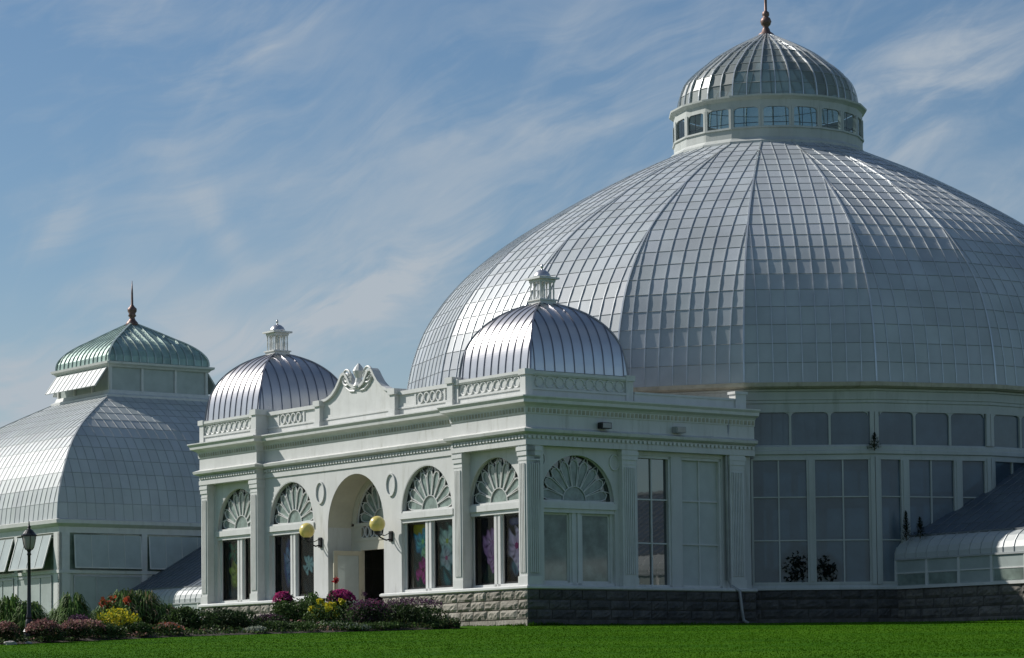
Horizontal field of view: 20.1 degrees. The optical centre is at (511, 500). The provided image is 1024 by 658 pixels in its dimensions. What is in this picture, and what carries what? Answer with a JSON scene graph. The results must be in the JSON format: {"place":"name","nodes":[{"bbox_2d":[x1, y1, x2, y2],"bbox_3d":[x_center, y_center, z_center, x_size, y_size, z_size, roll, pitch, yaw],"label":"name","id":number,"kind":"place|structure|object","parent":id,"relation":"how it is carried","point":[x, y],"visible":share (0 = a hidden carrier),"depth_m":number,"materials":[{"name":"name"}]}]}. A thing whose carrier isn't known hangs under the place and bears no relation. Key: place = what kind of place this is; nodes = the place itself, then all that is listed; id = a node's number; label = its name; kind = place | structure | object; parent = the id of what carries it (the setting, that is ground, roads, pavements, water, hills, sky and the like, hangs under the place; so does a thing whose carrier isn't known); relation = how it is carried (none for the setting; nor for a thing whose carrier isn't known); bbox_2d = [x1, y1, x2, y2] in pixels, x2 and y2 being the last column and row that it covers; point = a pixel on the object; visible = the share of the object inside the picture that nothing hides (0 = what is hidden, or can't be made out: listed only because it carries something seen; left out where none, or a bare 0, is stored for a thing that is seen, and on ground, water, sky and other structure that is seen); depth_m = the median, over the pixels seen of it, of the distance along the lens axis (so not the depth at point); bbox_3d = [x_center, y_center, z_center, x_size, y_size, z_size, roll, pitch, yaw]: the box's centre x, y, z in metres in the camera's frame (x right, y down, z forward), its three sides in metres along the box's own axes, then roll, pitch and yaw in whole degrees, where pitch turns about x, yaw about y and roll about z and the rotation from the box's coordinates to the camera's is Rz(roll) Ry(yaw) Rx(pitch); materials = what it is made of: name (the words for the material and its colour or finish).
{"place":"outdoors","nodes":[
{"label":"outdoors","id":0,"kind":"place"},
{"bbox_2d":[0,617,1023,657],"bbox_3d":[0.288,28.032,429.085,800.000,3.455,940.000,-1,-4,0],"label":"lawn","id":1,"kind":"structure","parent":0,"point":[590,648],"depth_m":62.68,"materials":[{"name":"green plant"}]},
{"bbox_2d":[3,641,16,644],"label":"edging stone","id":2,"kind":"object","parent":1,"relation":"on","point":[9,643],"visible":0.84,"depth_m":66.13,"materials":[{"name":"white stone"}]},
{"bbox_2d":[0,284,214,617],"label":"square glasshouse","id":3,"kind":"structure","parent":1,"relation":"on","point":[99,480],"depth_m":129.94,"materials":[{"name":"white glass"}]},
{"bbox_2d":[128,547,201,617],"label":"glass wing","id":4,"kind":"structure","parent":1,"relation":"on","point":[178,583],"depth_m":125.78,"materials":[{"name":"glass"}]},
{"bbox_2d":[0,626,459,644],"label":"flower bed","id":5,"kind":"object","parent":1,"relation":"on","point":[241,633],"visible":0.25,"depth_m":73.78,"materials":[{"name":"green plant"}]},
{"bbox_2d":[0,620,23,640],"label":"pink plant","id":6,"kind":"object","parent":5,"relation":"on","point":[10,630],"visible":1,"depth_m":66.64,"materials":[{"name":"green plant"}]},
{"bbox_2d":[0,593,57,634],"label":"ornamental grass","id":7,"kind":"object","parent":5,"relation":"on","point":[13,609],"depth_m":69.06,"materials":[{"name":"green plant"}]},
{"bbox_2d":[21,521,36,639],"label":"street lamp","id":8,"kind":"object","parent":5,"relation":"on","point":[28,535],"visible":0.94,"depth_m":67.98,"materials":[{"name":"black metal"}]},
{"bbox_2d":[24,617,66,641],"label":"pink plant","id":9,"kind":"object","parent":5,"relation":"on","point":[45,627],"visible":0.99,"depth_m":67.68,"materials":[{"name":"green plant"}]},
{"bbox_2d":[46,592,96,628],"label":"ornamental grass","id":10,"kind":"object","parent":5,"relation":"on","point":[66,609],"depth_m":71.22,"materials":[{"name":"green plant"}]},
{"bbox_2d":[60,618,95,640],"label":"pink plant","id":11,"kind":"object","parent":5,"relation":"on","point":[77,627],"visible":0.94,"depth_m":68.75,"materials":[{"name":"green plant"}]},
{"bbox_2d":[68,613,87,625],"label":"lavender plant","id":12,"kind":"object","parent":5,"relation":"on","point":[76,616],"visible":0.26,"depth_m":70.42,"materials":[{"name":"purple plant"}]},
{"bbox_2d":[83,618,105,637],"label":"pink plant","id":13,"kind":"object","parent":5,"relation":"on","point":[94,624],"visible":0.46,"depth_m":69.76,"materials":[{"name":"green plant"}]},
{"bbox_2d":[95,621,129,636],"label":"shrub","id":14,"kind":"object","parent":5,"relation":"on","point":[111,629],"visible":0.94,"depth_m":70.11,"materials":[{"name":"green plant"}]},
{"bbox_2d":[95,595,131,622],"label":"canna plant","id":15,"kind":"object","parent":5,"relation":"on","point":[104,604],"visible":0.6,"depth_m":72.48,"materials":[{"name":"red plant"}]},
{"bbox_2d":[91,606,137,622],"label":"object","id":16,"kind":"object","parent":5,"relation":"on","point":[98,609],"depth_m":73.30,"materials":[{"name":"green plant"}]},
{"bbox_2d":[95,606,141,631],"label":"yellow bush","id":17,"kind":"object","parent":5,"relation":"on","point":[120,618],"visible":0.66,"depth_m":71.58,"materials":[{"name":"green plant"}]},
{"bbox_2d":[121,620,154,635],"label":"shrub","id":18,"kind":"object","parent":5,"relation":"on","point":[141,626],"visible":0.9,"depth_m":71.17,"materials":[{"name":"green plant"}]},
{"bbox_2d":[106,588,189,629],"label":"ornamental grass","id":19,"kind":"object","parent":5,"relation":"on","point":[145,607],"depth_m":75.16,"materials":[{"name":"green plant"}]},
{"bbox_2d":[151,621,184,634],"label":"rust plant","id":20,"kind":"object","parent":5,"relation":"on","point":[164,626],"visible":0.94,"depth_m":72.21,"materials":[{"name":"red plant"}]},
{"bbox_2d":[158,606,220,630],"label":"round shrub","id":21,"kind":"object","parent":5,"relation":"on","point":[185,616],"visible":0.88,"depth_m":74.13,"materials":[{"name":"green plant"}]},
{"bbox_2d":[0,616,460,642],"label":"ground cover","id":22,"kind":"object","parent":5,"relation":"on","point":[186,631],"visible":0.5,"depth_m":73.72,"materials":[{"name":"green plant"}]},
{"bbox_2d":[201,606,261,630],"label":"round shrub","id":23,"kind":"object","parent":5,"relation":"on","point":[230,618],"visible":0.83,"depth_m":74.99,"materials":[{"name":"green plant"}]},
{"bbox_2d":[241,626,265,631],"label":"silver plant","id":24,"kind":"object","parent":5,"relation":"on","point":[258,628],"visible":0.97,"depth_m":74.32,"materials":[{"name":"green plant"}]},
{"bbox_2d":[244,620,289,630],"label":"shrub","id":25,"kind":"object","parent":5,"relation":"on","point":[269,624],"visible":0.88,"depth_m":75.20,"materials":[{"name":"green plant"}]},
{"bbox_2d":[252,612,287,622],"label":"purple shrub","id":26,"kind":"object","parent":5,"relation":"on","point":[270,616],"visible":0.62,"depth_m":76.14,"materials":[{"name":"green plant"}]},
{"bbox_2d":[269,591,295,614],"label":"magenta mum","id":27,"kind":"object","parent":5,"relation":"on","point":[283,595],"visible":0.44,"depth_m":78.63,"materials":[{"name":"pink plant"}]},
{"bbox_2d":[271,598,311,623],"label":"leafy shrub","id":28,"kind":"object","parent":5,"relation":"on","point":[286,609],"visible":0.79,"depth_m":77.75,"materials":[{"name":"green plant"}]},
{"bbox_2d":[288,621,319,629],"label":"ground cover plant","id":29,"kind":"object","parent":5,"relation":"on","point":[304,624],"visible":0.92,"depth_m":75.67,"materials":[{"name":"green plant"}]},
{"bbox_2d":[301,591,326,619],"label":"leafy shrub","id":30,"kind":"object","parent":5,"relation":"on","point":[311,598],"visible":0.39,"depth_m":78.22,"materials":[{"name":"green plant"}]},
{"bbox_2d":[299,598,355,623],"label":"yellow lily","id":31,"kind":"object","parent":5,"relation":"on","point":[317,613],"visible":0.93,"depth_m":77.21,"materials":[{"name":"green plant"}]},
{"bbox_2d":[331,576,338,588],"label":"red flower spike","id":32,"kind":"object","parent":5,"relation":"on","point":[335,580],"visible":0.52,"depth_m":80.41,"materials":[{"name":"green plant"}]},
{"bbox_2d":[313,620,357,628],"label":"ground cover plant","id":33,"kind":"object","parent":5,"relation":"on","point":[336,624],"visible":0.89,"depth_m":76.53,"materials":[{"name":"green plant"}]},
{"bbox_2d":[325,589,356,622],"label":"magenta mum","id":34,"kind":"object","parent":5,"relation":"on","point":[337,594],"visible":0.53,"depth_m":80.05,"materials":[{"name":"purple plant"}]},
{"bbox_2d":[342,623,370,629],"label":"silver plant","id":35,"kind":"object","parent":5,"relation":"on","point":[363,626],"visible":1,"depth_m":76.55,"materials":[{"name":"green plant"}]},
{"bbox_2d":[347,598,395,624],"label":"purple salvia","id":36,"kind":"object","parent":5,"relation":"on","point":[365,610],"visible":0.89,"depth_m":78.04,"materials":[{"name":"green plant"}]},
{"bbox_2d":[358,621,408,628],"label":"ground cover plant","id":37,"kind":"object","parent":5,"relation":"on","point":[388,624],"visible":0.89,"depth_m":77.35,"materials":[{"name":"green plant"}]},
{"bbox_2d":[383,597,450,625],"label":"flowering bush","id":38,"kind":"object","parent":5,"relation":"on","point":[408,611],"visible":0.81,"depth_m":79.35,"materials":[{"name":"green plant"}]},
{"bbox_2d":[421,619,457,626],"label":"ground cover plant","id":39,"kind":"object","parent":5,"relation":"on","point":[437,621],"visible":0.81,"depth_m":79.18,"materials":[{"name":"green plant"}]},
{"bbox_2d":[187,264,760,628],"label":"entrance pavilion","id":40,"kind":"structure","parent":1,"relation":"on","point":[639,512],"depth_m":86.13,"materials":[{"name":"white paint"}]},
{"bbox_2d":[228,541,237,598],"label":"flower poster","id":41,"kind":"object","parent":40,"relation":"attached to","point":[232,561],"visible":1,"depth_m":96.72,"materials":[{"name":"green paper"}]},
{"bbox_2d":[215,488,250,602],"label":"arched window","id":42,"kind":"structure","parent":40,"relation":"in","point":[241,535],"depth_m":95.94,"materials":[{"name":"white wood"}]},
{"bbox_2d":[248,540,250,597],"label":"flower poster","id":43,"kind":"object","parent":40,"relation":"attached to","point":[249,559],"visible":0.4,"depth_m":95.85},
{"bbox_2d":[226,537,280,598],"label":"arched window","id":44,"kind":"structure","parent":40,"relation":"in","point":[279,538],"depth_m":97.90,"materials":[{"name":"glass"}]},
{"bbox_2d":[281,536,290,593],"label":"flower poster","id":45,"kind":"object","parent":40,"relation":"attached to","point":[285,567],"visible":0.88,"depth_m":94.01,"materials":[{"name":"paper"}]},
{"bbox_2d":[267,481,314,599],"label":"arched window","id":46,"kind":"structure","parent":40,"relation":"in","point":[285,529],"depth_m":93.21,"materials":[{"name":"white wood"}]},
{"bbox_2d":[302,535,313,593],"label":"flower poster","id":47,"kind":"object","parent":40,"relation":"attached to","point":[307,567],"visible":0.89,"depth_m":92.90,"materials":[{"name":"paper"}]},
{"bbox_2d":[299,523,321,547],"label":"wall lamp","id":48,"kind":"object","parent":40,"relation":"attached to","point":[306,531],"visible":1,"depth_m":91.34,"materials":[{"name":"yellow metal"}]},
{"bbox_2d":[333,551,362,617],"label":"door","id":49,"kind":"structure","parent":40,"relation":"in","point":[347,565],"depth_m":91.21,"materials":[{"name":"white wood"}]},
{"bbox_2d":[365,549,383,605],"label":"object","id":50,"kind":"structure","parent":40,"relation":"in","point":[374,559],"depth_m":100.96,"materials":[{"name":"black"}]},
{"bbox_2d":[369,516,392,541],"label":"wall lamp","id":51,"kind":"object","parent":40,"relation":"attached to","point":[377,524],"visible":1,"depth_m":88.08,"materials":[{"name":"yellow glass"}]},
{"bbox_2d":[412,549,413,587],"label":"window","id":52,"kind":"structure","parent":40,"relation":"in","point":[412,549],"depth_m":90.21,"materials":[{"name":"glass"}]},
{"bbox_2d":[414,524,425,586],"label":"flower poster","id":53,"kind":"object","parent":40,"relation":"attached to","point":[419,558],"visible":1,"depth_m":87.75,"materials":[{"name":"multicoloured paper"}]},
{"bbox_2d":[399,465,452,591],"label":"arched window","id":54,"kind":"structure","parent":40,"relation":"in","point":[429,517],"depth_m":86.95,"materials":[{"name":"white wood"}]},
{"bbox_2d":[438,521,452,585],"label":"flower poster","id":55,"kind":"object","parent":40,"relation":"attached to","point":[445,559],"visible":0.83,"depth_m":86.65,"materials":[{"name":"paper"}]},
{"bbox_2d":[481,517,494,582],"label":"flower poster","id":56,"kind":"object","parent":40,"relation":"attached to","point":[487,546],"visible":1,"depth_m":84.89,"materials":[{"name":"purple paper"}]},
{"bbox_2d":[469,456,518,587],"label":"arched window","id":57,"kind":"structure","parent":40,"relation":"in","point":[498,510],"depth_m":84.11,"materials":[{"name":"white wood"}]},
{"bbox_2d":[507,515,518,581],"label":"flower poster","id":58,"kind":"object","parent":40,"relation":"attached to","point":[512,548],"visible":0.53,"depth_m":83.87,"materials":[{"name":"paper"}]},
{"bbox_2d":[544,454,616,585],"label":"arched window","id":59,"kind":"structure","parent":40,"relation":"in","point":[578,535],"depth_m":83.72,"materials":[{"name":"white glass"}]},
{"bbox_2d":[598,422,611,429],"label":"floodlight","id":60,"kind":"object","parent":40,"relation":"attached to","point":[604,425],"visible":1,"depth_m":83.91,"materials":[{"name":"black metal"}]},
{"bbox_2d":[636,455,671,586],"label":"window","id":61,"kind":"structure","parent":40,"relation":"in","point":[652,472],"depth_m":85.54,"materials":[{"name":"grey glass"}]},
{"bbox_2d":[672,426,685,433],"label":"floodlight","id":62,"kind":"object","parent":40,"relation":"attached to","point":[677,430],"visible":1,"depth_m":85.55,"materials":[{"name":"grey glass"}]},
{"bbox_2d":[681,457,721,587],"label":"boarded window","id":63,"kind":"structure","parent":40,"relation":"in","point":[700,477],"depth_m":86.61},
{"bbox_2d":[407,0,1023,622],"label":"greenhouse","id":64,"kind":"object","parent":1,"relation":"on","point":[831,298],"visible":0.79,"depth_m":89.30,"materials":[{"name":"silver glass"}]},
{"bbox_2d":[781,550,807,582],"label":"indoor bush","id":65,"kind":"object","parent":64,"relation":"on","point":[795,565],"visible":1,"depth_m":87.69,"materials":[{"name":"green plant"}]},
{"bbox_2d":[750,457,872,584],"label":"window","id":66,"kind":"structure","parent":64,"relation":"in","point":[815,507],"depth_m":87.84,"materials":[{"name":"glass"}]},
{"bbox_2d":[817,555,838,581],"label":"indoor bush","id":67,"kind":"object","parent":64,"relation":"on","point":[824,566],"visible":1,"depth_m":87.69,"materials":[{"name":"green plant"}]},
{"bbox_2d":[866,432,880,450],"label":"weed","id":68,"kind":"object","parent":64,"relation":"attached to","point":[874,445],"visible":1,"depth_m":87.71,"materials":[{"name":"green plant"}]},
{"bbox_2d":[879,457,986,583],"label":"window","id":69,"kind":"structure","parent":64,"relation":"in","point":[929,489],"depth_m":88.36,"materials":[{"name":"glass"}]},
{"bbox_2d":[995,459,1023,486],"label":"window frame","id":70,"kind":"structure","parent":64,"relation":"in","point":[1003,467],"depth_m":89.55,"materials":[{"name":"white paint"}]},
{"bbox_2d":[894,465,1023,621],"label":"glass wing","id":71,"kind":"structure","parent":1,"relation":"on","point":[965,562],"depth_m":86.11,"materials":[{"name":"grey glass"}]},
{"bbox_2d":[901,510,911,540],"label":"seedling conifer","id":72,"kind":"object","parent":71,"relation":"on","point":[906,533],"visible":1,"depth_m":87.64,"materials":[{"name":"green plant"}]},
{"bbox_2d":[913,517,925,537],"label":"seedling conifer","id":73,"kind":"object","parent":71,"relation":"on","point":[920,527],"visible":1,"depth_m":87.30,"materials":[{"name":"green plant"}]},
{"bbox_2d":[0,0,1023,427],"label":"sky","id":74,"kind":"structure","parent":0,"point":[333,171],"materials":[{"name":"blue"}]}
]}

